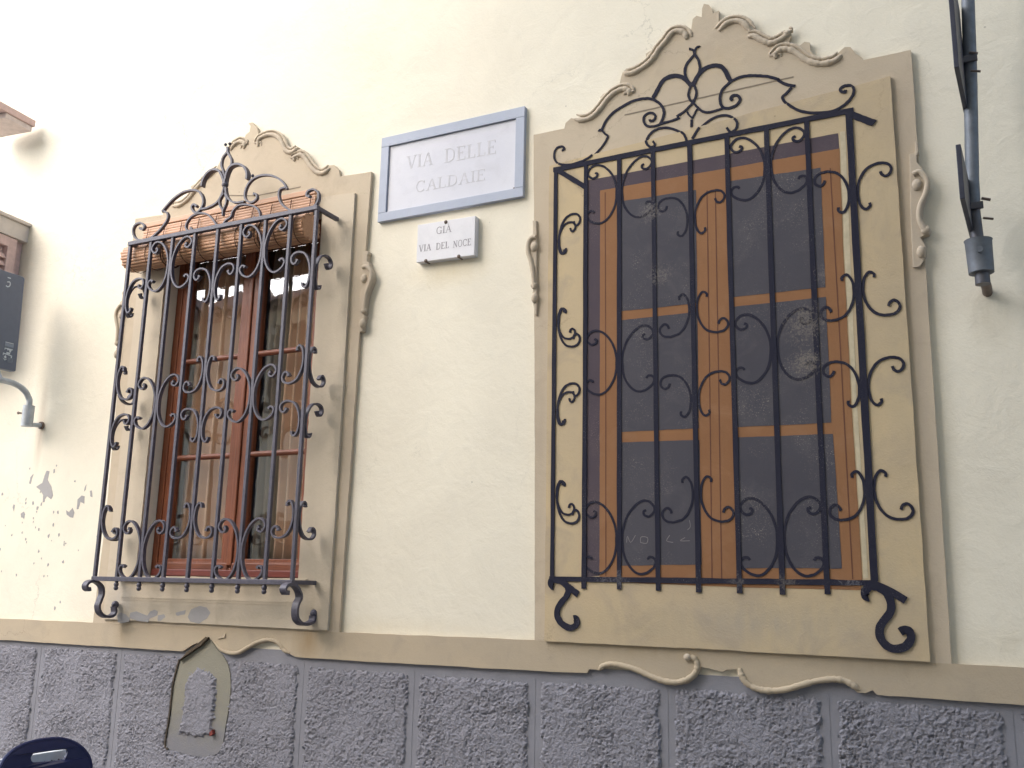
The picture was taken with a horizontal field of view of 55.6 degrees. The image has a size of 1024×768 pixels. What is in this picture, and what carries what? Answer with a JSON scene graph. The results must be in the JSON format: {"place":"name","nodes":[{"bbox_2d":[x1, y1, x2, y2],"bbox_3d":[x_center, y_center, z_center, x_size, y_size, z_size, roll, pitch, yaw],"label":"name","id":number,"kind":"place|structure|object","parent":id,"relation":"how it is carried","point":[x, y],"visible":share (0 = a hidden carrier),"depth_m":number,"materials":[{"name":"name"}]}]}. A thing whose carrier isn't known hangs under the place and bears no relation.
{"place":"outdoors","nodes":[
{"label":"outdoors","id":0,"kind":"place"},
{"label":"street","id":1,"kind":"structure","parent":0,"visible":0},
{"bbox_2d":[0,750,65,761],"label":"menu board","id":2,"kind":"object","parent":1,"relation":"on","point":[49,756],"visible":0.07,"depth_m":4.13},
{"bbox_2d":[0,737,92,767],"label":"cafe chair","id":3,"kind":"object","parent":1,"relation":"on","point":[77,754],"visible":1,"depth_m":4.02,"materials":[{"name":"blue plastic"}]},
{"bbox_2d":[0,0,1023,767],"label":"townhouse","id":4,"kind":"structure","parent":1,"relation":"on","point":[434,652],"depth_m":4.35,"materials":[{"name":"beige paint"}]},
{"bbox_2d":[0,210,31,274],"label":"bay window","id":5,"kind":"structure","parent":4,"relation":"attached to","point":[14,232],"depth_m":5.80,"materials":[{"name":"stone"}]},
{"bbox_2d":[0,101,35,137],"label":"wooden ledge","id":6,"kind":"object","parent":4,"relation":"attached to","point":[13,121],"visible":1,"depth_m":5.93,"materials":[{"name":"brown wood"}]},
{"bbox_2d":[0,269,44,428],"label":"hanging sign","id":7,"kind":"object","parent":4,"relation":"attached to","point":[11,290],"visible":1,"depth_m":5.44,"materials":[{"name":"metal"}]},
{"bbox_2d":[93,122,376,631],"bbox_3d":[-1.429,-0.113,4.933,1.726,2.628,0.075,-5,-13,26],"label":"window surround","id":8,"kind":"object","parent":4,"relation":"attached to","point":[347,281],"visible":0.76,"depth_m":4.72,"materials":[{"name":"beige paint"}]},
{"bbox_2d":[82,142,338,625],"bbox_3d":[-1.467,-0.054,4.801,1.271,2.396,0.248,-5,-13,26],"label":"window grille","id":9,"kind":"object","parent":8,"relation":"attached to","point":[154,240],"depth_m":4.71,"materials":[{"name":"black metal"}]},
{"bbox_2d":[120,190,319,272],"bbox_3d":[-1.525,-0.789,5.030,1.235,0.311,0.167,-5,-13,26],"label":"roller blind","id":10,"kind":"object","parent":9,"relation":"attached to","point":[302,231],"visible":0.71,"depth_m":4.97,"materials":[{"name":"brown wood"}]},
{"bbox_2d":[150,219,321,577],"bbox_3d":[-1.371,0.076,4.980,1.035,1.796,0.097,-5,-13,26],"label":"casement window","id":11,"kind":"structure","parent":4,"relation":"attached to","point":[278,568],"depth_m":4.99,"materials":[{"name":"brown wood"}]},
{"bbox_2d":[176,255,245,558],"bbox_3d":[-1.552,0.108,5.144,0.440,1.740,0.058,-5,-13,26],"label":"curtain","id":12,"kind":"object","parent":11,"relation":"hanging from","point":[209,469],"visible":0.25,"depth_m":5.15,"materials":[{"name":"white fabric"}]},
{"bbox_2d":[252,247,301,558],"bbox_3d":[-1.184,0.087,5.011,0.261,1.740,0.058,-5,-13,26],"label":"curtain","id":13,"kind":"object","parent":11,"relation":"hanging from","point":[261,502],"visible":0.34,"depth_m":5.02,"materials":[{"name":"white fabric"}]},
{"bbox_2d":[273,243,317,558],"bbox_3d":[-1.030,0.066,4.895,0.303,1.740,0.056,-5,-13,26],"label":"curtain","id":14,"kind":"object","parent":11,"relation":"hanging from","point":[283,546],"visible":0.23,"depth_m":4.91,"materials":[{"name":"white fabric"}]},
{"bbox_2d":[417,216,478,264],"bbox_3d":[-0.299,-0.657,4.468,0.308,0.196,0.044,-5,-13,26],"label":"street plaque","id":15,"kind":"object","parent":4,"relation":"attached to","point":[448,240],"visible":1,"depth_m":4.45,"materials":[{"name":"white stone"}]},
{"bbox_2d":[378,106,526,223],"bbox_3d":[-0.289,-1.019,4.556,0.780,0.437,0.026,-5,-13,26],"label":"street plaque","id":16,"kind":"object","parent":4,"relation":"attached to","point":[469,163],"visible":1,"depth_m":4.54,"materials":[{"name":"grey stone"}]},
{"bbox_2d":[526,4,951,663],"bbox_3d":[0.789,-0.312,3.829,1.634,2.648,0.049,-5,-13,26],"label":"window surround","id":17,"kind":"object","parent":4,"relation":"attached to","point":[894,230],"visible":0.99,"depth_m":3.68,"materials":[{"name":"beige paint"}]},
{"bbox_2d":[548,45,914,652],"bbox_3d":[0.782,-0.235,3.805,1.391,2.431,0.024,-5,-13,26],"label":"window grille","id":18,"kind":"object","parent":17,"relation":"attached to","point":[717,438],"depth_m":3.75,"materials":[{"name":"black metal"}]},
{"bbox_2d":[949,0,994,296],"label":"sign pole","id":19,"kind":"object","parent":4,"relation":"attached to","point":[979,253],"visible":1,"depth_m":3.29,"materials":[{"name":"metal"}]}
]}

